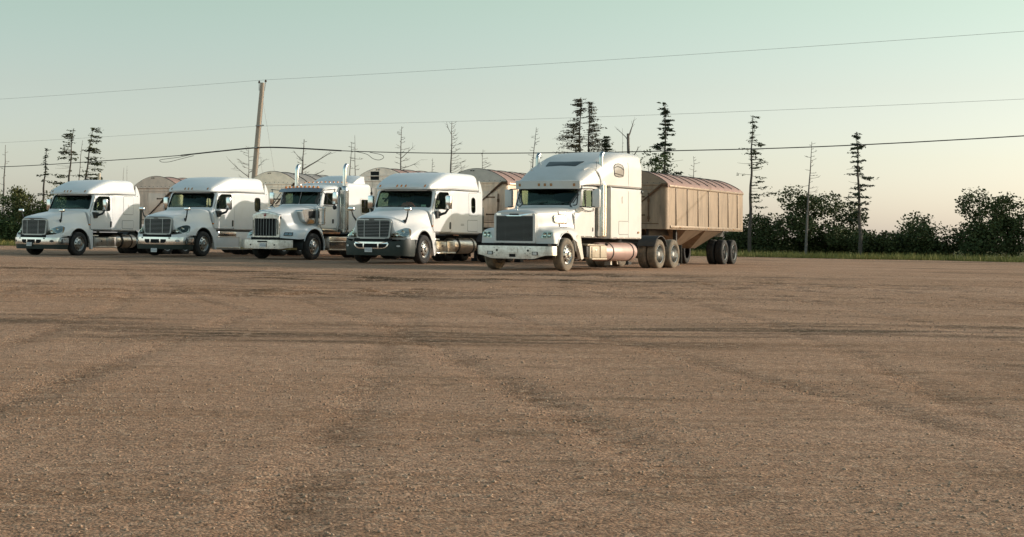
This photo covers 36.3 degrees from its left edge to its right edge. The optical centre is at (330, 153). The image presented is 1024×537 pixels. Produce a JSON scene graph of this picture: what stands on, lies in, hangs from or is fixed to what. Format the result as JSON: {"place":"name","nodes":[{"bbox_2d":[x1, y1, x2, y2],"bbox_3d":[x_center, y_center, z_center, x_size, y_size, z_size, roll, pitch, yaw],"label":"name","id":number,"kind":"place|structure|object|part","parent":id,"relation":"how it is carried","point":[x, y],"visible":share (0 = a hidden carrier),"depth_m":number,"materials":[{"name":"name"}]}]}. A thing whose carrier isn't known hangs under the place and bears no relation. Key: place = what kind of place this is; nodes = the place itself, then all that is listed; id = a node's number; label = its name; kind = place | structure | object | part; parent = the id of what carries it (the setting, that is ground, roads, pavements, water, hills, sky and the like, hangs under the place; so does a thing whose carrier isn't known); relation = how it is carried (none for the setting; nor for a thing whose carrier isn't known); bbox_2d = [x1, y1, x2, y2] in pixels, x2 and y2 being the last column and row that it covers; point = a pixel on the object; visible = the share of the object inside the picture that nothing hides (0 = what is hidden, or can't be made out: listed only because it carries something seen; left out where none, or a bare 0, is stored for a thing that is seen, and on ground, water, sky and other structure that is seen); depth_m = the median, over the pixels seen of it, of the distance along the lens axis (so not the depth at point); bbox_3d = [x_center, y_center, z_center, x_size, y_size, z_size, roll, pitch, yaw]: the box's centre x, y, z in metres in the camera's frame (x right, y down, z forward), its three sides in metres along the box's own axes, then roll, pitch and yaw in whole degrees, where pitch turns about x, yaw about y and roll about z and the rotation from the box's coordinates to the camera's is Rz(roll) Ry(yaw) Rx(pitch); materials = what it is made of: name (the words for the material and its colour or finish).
{"place":"outdoors","nodes":[
{"label":"outdoors","id":0,"kind":"place"},
{"bbox_2d":[0,232,1023,536],"bbox_3d":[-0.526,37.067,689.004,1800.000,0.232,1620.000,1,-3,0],"label":"ground","id":1,"kind":"structure","parent":0,"point":[816,354],"depth_m":9.23,"materials":[{"name":"beige gravel"}]},
{"bbox_2d":[0,145,10,214],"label":"dead tree","id":2,"kind":"object","parent":1,"relation":"on","point":[3,184],"visible":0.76,"depth_m":104.97,"materials":[{"name":"brown wood"}]},
{"bbox_2d":[0,211,21,242],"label":"shrub","id":3,"kind":"object","parent":1,"relation":"on","point":[8,230],"visible":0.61,"depth_m":96.63,"materials":[{"name":"green plant"}]},
{"bbox_2d":[0,190,22,237],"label":"shrub","id":4,"kind":"object","parent":1,"relation":"on","point":[4,203],"visible":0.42,"depth_m":99.70,"materials":[{"name":"green plant"}]},
{"bbox_2d":[2,184,33,226],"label":"shrub","id":5,"kind":"object","parent":1,"relation":"on","point":[13,209],"visible":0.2,"depth_m":99.67,"materials":[{"name":"green plant"}]},
{"bbox_2d":[7,185,56,227],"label":"shrub","id":6,"kind":"object","parent":1,"relation":"on","point":[28,199],"visible":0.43,"depth_m":98.26,"materials":[{"name":"green plant"}]},
{"bbox_2d":[19,200,47,213],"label":"shrub","id":7,"kind":"object","parent":1,"relation":"on","point":[38,206],"visible":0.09,"depth_m":97.78,"materials":[{"name":"green plant"}]},
{"bbox_2d":[33,148,54,207],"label":"spruce tree","id":8,"kind":"object","parent":1,"relation":"on","point":[45,174],"visible":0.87,"depth_m":105.00,"materials":[{"name":"green plant"}]},
{"bbox_2d":[47,128,84,185],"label":"spruce tree","id":9,"kind":"object","parent":1,"relation":"on","point":[68,153],"visible":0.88,"depth_m":105.04,"materials":[{"name":"green plant"}]},
{"bbox_2d":[82,127,105,179],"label":"spruce tree","id":10,"kind":"object","parent":1,"relation":"on","point":[93,151],"visible":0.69,"depth_m":104.09,"materials":[{"name":"green plant"}]},
{"bbox_2d":[15,173,192,255],"bbox_3d":[-9.461,2.526,65.230,3.220,3.500,9.361,-1,-4,31],"label":"semi truck","id":11,"kind":"object","parent":1,"relation":"on","point":[78,217],"visible":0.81,"depth_m":63.11,"materials":[{"name":"white paint"}]},
{"bbox_3d":[-11.264,2.417,64.262,0.378,1.442,1.408,-1,-4,31],"label":"door","id":12,"kind":"part","parent":11,"relation":"part of","materials":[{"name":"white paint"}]},
{"bbox_3d":[-9.498,2.386,63.186,0.378,1.442,1.408,-1,-4,31],"label":"door","id":13,"kind":"part","parent":11,"relation":"part of","materials":[{"name":"white paint"}]},
{"bbox_3d":[-8.479,2.956,64.491,0.016,0.354,0.764,-1,-4,31],"label":"baggage door","id":14,"kind":"part","parent":11,"relation":"part of","materials":[{"name":"white paint"}]},
{"bbox_2d":[134,176,231,253],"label":"bulk trailer","id":15,"kind":"object","parent":1,"relation":"on","point":[153,191],"visible":0.1,"depth_m":68.14,"materials":[{"name":"paint"}]},
{"bbox_2d":[136,177,301,255],"bbox_3d":[-4.289,2.536,62.508,3.220,3.155,9.332,-1,-3,30],"label":"semi truck","id":16,"kind":"object","parent":1,"relation":"on","point":[197,215],"visible":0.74,"depth_m":60.29,"materials":[{"name":"white paint"}]},
{"bbox_3d":[-6.081,2.254,61.508,0.378,1.442,1.408,-1,-3,30],"label":"door","id":17,"kind":"part","parent":16,"relation":"part of","materials":[{"name":"white paint"}]},
{"bbox_3d":[-5.038,2.091,63.634,0.047,0.568,0.428,-1,-3,30],"label":"sleeper window","id":18,"kind":"part","parent":16,"relation":"part of","materials":[{"name":"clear glass"}]},
{"bbox_3d":[-4.295,2.224,60.458,0.378,1.442,1.408,-1,-3,30],"label":"door","id":19,"kind":"part","parent":16,"relation":"part of","materials":[{"name":"white paint"}]},
{"bbox_3d":[-2.951,2.056,62.403,0.047,0.568,0.428,-1,-3,30],"label":"sleeper window","id":20,"kind":"part","parent":16,"relation":"part of","materials":[{"name":"black glass"}]},
{"bbox_2d":[229,146,267,177],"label":"dead tree","id":21,"kind":"object","parent":1,"relation":"on","point":[245,164],"visible":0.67,"depth_m":98.10,"materials":[{"name":"grey wood"}]},
{"bbox_2d":[251,80,266,178],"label":"utility pole","id":22,"kind":"object","parent":1,"relation":"on","point":[257,135],"visible":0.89,"depth_m":78.05,"materials":[{"name":"brown"}]},
{"bbox_2d":[3,99,1015,142],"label":"overhead wire","id":23,"kind":"object","parent":22,"relation":"attached to","point":[553,118],"visible":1,"depth_m":66.90,"materials":[{"name":"black metal"}]},
{"bbox_2d":[0,135,1023,166],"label":"overhead cable","id":24,"kind":"object","parent":22,"relation":"attached to","point":[193,154],"visible":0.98,"depth_m":70.25,"materials":[{"name":"grey plastic"}]},
{"bbox_2d":[8,31,1021,98],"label":"overhead wire","id":25,"kind":"object","parent":22,"relation":"attached to","point":[552,63],"visible":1,"depth_m":67.26,"materials":[{"name":"black metal"}]},
{"bbox_2d":[250,171,340,255],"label":"bulk trailer","id":26,"kind":"object","parent":1,"relation":"on","point":[275,180],"visible":0.16,"depth_m":65.66,"materials":[{"name":"paint"}]},
{"bbox_2d":[291,143,334,174],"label":"dead tree","id":27,"kind":"object","parent":1,"relation":"on","point":[302,160],"visible":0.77,"depth_m":98.11,"materials":[{"name":"grey wood"}]},
{"bbox_2d":[239,163,412,259],"bbox_3d":[0.158,2.222,59.353,3.080,3.616,9.401,-1,-4,34],"label":"semi truck","id":28,"kind":"object","parent":1,"relation":"on","point":[303,216],"visible":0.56,"depth_m":57.05,"materials":[{"name":"white paint"}]},
{"bbox_3d":[-1.577,2.056,58.288,0.359,1.468,1.120,-1,-4,34],"label":"door","id":29,"kind":"part","parent":28,"relation":"part of","materials":[{"name":"white paint"}]},
{"bbox_3d":[-0.183,2.026,57.349,0.359,1.468,1.120,-1,-4,34],"label":"door","id":30,"kind":"part","parent":28,"relation":"part of","materials":[{"name":"white paint"}]},
{"bbox_3d":[1.275,2.017,59.190,0.208,0.630,0.710,-1,-4,34],"label":"sleeper window","id":31,"kind":"part","parent":28,"relation":"part of","materials":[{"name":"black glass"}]},
{"bbox_2d":[349,142,354,175],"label":"dead tree","id":32,"kind":"object","parent":1,"relation":"on","point":[351,160],"visible":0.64,"depth_m":98.08,"materials":[{"name":"grey wood"}]},
{"bbox_2d":[390,127,418,169],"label":"dead tree","id":33,"kind":"object","parent":1,"relation":"on","point":[403,151],"visible":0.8,"depth_m":98.13,"materials":[{"name":"grey wood"}]},
{"bbox_2d":[359,167,458,235],"bbox_3d":[4.671,2.625,66.037,2.596,3.681,9.712,-1,-4,34],"label":"bulk trailer","id":34,"kind":"object","parent":1,"relation":"on","point":[374,177],"visible":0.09,"depth_m":62.33,"materials":[{"name":"paint"}]},
{"bbox_2d":[346,172,512,263],"bbox_3d":[3.676,2.260,54.599,3.220,3.155,9.361,-1,-3,30],"label":"semi truck","id":35,"kind":"object","parent":1,"relation":"on","point":[389,225],"visible":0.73,"depth_m":52.47,"materials":[{"name":"white paint"}]},
{"bbox_3d":[1.895,1.977,53.605,0.378,1.442,1.408,-1,-3,30],"label":"door","id":36,"kind":"part","parent":35,"relation":"part of","materials":[{"name":"white paint"}]},
{"bbox_2d":[401,201,415,206],"bbox_3d":[2.657,1.754,52.730,0.520,0.281,0.265,-1,-3,30],"label":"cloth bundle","id":37,"kind":"object","parent":35,"relation":"on","point":[408,204],"visible":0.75,"depth_m":52.65,"materials":[{"name":"black fabric"}]},
{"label":"door","id":38,"kind":"part","parent":35,"relation":"part of","materials":[{"name":"white paint"}]},
{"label":"baggage door","id":39,"kind":"part","parent":35,"relation":"part of","materials":[{"name":"white paint"}]},
{"bbox_3d":[5.050,1.825,54.583,0.062,0.568,0.380,-1,-3,30],"label":"sleeper window","id":40,"kind":"part","parent":35,"relation":"part of","materials":[{"name":"black glass"}]},
{"bbox_2d":[446,122,465,172],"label":"dead tree","id":41,"kind":"object","parent":1,"relation":"on","point":[451,163],"visible":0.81,"depth_m":98.16,"materials":[{"name":"brown wood"}]},
{"bbox_2d":[458,168,585,261],"bbox_3d":[7.832,2.528,61.705,2.596,3.511,9.712,-1,-3,30],"label":"bulk trailer","id":42,"kind":"object","parent":1,"relation":"on","point":[495,184],"visible":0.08,"depth_m":57.40,"materials":[{"name":"paint"}]},
{"bbox_2d":[529,127,541,169],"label":"dead tree","id":43,"kind":"object","parent":1,"relation":"on","point":[533,150],"visible":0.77,"depth_m":98.15,"materials":[{"name":"grey wood"}]},
{"bbox_2d":[555,97,597,153],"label":"spruce tree","id":44,"kind":"object","parent":1,"relation":"on","point":[575,128],"visible":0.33,"depth_m":98.19,"materials":[{"name":"green plant"}]},
{"bbox_2d":[478,151,681,270],"bbox_3d":[8.075,1.765,48.631,3.170,3.710,10.047,-1,-4,34],"label":"semi truck","id":45,"kind":"object","parent":1,"relation":"on","point":[565,203],"visible":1,"depth_m":46.79,"materials":[{"name":"white paint"}]},
{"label":"door","id":46,"kind":"part","parent":45,"relation":"part of","materials":[{"name":"white paint"}]},
{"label":"door","id":47,"kind":"part","parent":45,"relation":"part of","materials":[{"name":"white paint"}]},
{"bbox_3d":[8.944,0.510,47.818,0.076,0.432,0.727,-1,-4,34],"label":"roof window","id":48,"kind":"part","parent":45,"relation":"part of","materials":[{"name":"grey glass"}]},
{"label":"baggage door","id":49,"kind":"part","parent":45,"relation":"part of","materials":[{"name":"white paint"}]},
{"bbox_2d":[575,101,613,151],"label":"spruce tree","id":50,"kind":"object","parent":1,"relation":"on","point":[589,132],"visible":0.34,"depth_m":98.17,"materials":[{"name":"green plant"}]},
{"bbox_2d":[601,136,610,151],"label":"spruce tree","id":51,"kind":"object","parent":1,"relation":"on","point":[606,145],"visible":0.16,"depth_m":97.10,"materials":[{"name":"green plant"}]},
{"bbox_2d":[615,118,638,156],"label":"dead tree","id":52,"kind":"object","parent":1,"relation":"on","point":[628,141],"visible":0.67,"depth_m":98.19,"materials":[{"name":"grey wood"}]},
{"bbox_2d":[640,149,676,173],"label":"leafy tree","id":53,"kind":"object","parent":1,"relation":"on","point":[657,167],"visible":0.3,"depth_m":91.89,"materials":[{"name":"green plant"}]},
{"bbox_2d":[651,102,684,174],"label":"spruce tree","id":54,"kind":"object","parent":1,"relation":"on","point":[664,144],"visible":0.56,"depth_m":96.11,"materials":[{"name":"green plant"}]},
{"bbox_2d":[625,170,743,265],"bbox_3d":[12.963,2.474,58.054,2.596,3.381,9.712,-1,-3,30],"label":"bulk trailer","id":55,"kind":"object","parent":1,"relation":"on","point":[687,213],"visible":0.62,"depth_m":56.48,"materials":[{"name":"paint"}]},
{"bbox_2d":[736,115,779,250],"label":"spruce tree","id":56,"kind":"object","parent":1,"relation":"on","point":[752,137],"visible":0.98,"depth_m":93.98,"materials":[{"name":"green plant"}]},
{"bbox_2d":[799,143,820,253],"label":"dead tree","id":57,"kind":"object","parent":1,"relation":"on","point":[806,234],"visible":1,"depth_m":91.94,"materials":[{"name":"brown wood"}]},
{"bbox_2d":[691,185,1023,257],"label":"treeline","id":58,"kind":"object","parent":1,"relation":"on","point":[1003,229],"visible":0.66,"depth_m":91.45,"materials":[{"name":"green plant"}]},
{"bbox_2d":[844,132,878,254],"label":"spruce tree","id":59,"kind":"object","parent":1,"relation":"on","point":[859,187],"visible":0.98,"depth_m":89.92,"materials":[{"name":"green plant"}]},
{"bbox_2d":[0,238,1023,261],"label":"grass","id":60,"kind":"structure","parent":0,"point":[840,255],"depth_m":85.94,"materials":[{"name":"green plant"}]},
{"bbox_2d":[0,0,1023,244],"label":"sky","id":61,"kind":"structure","parent":0,"point":[49,48],"materials":[{"name":"blue"}]}
]}

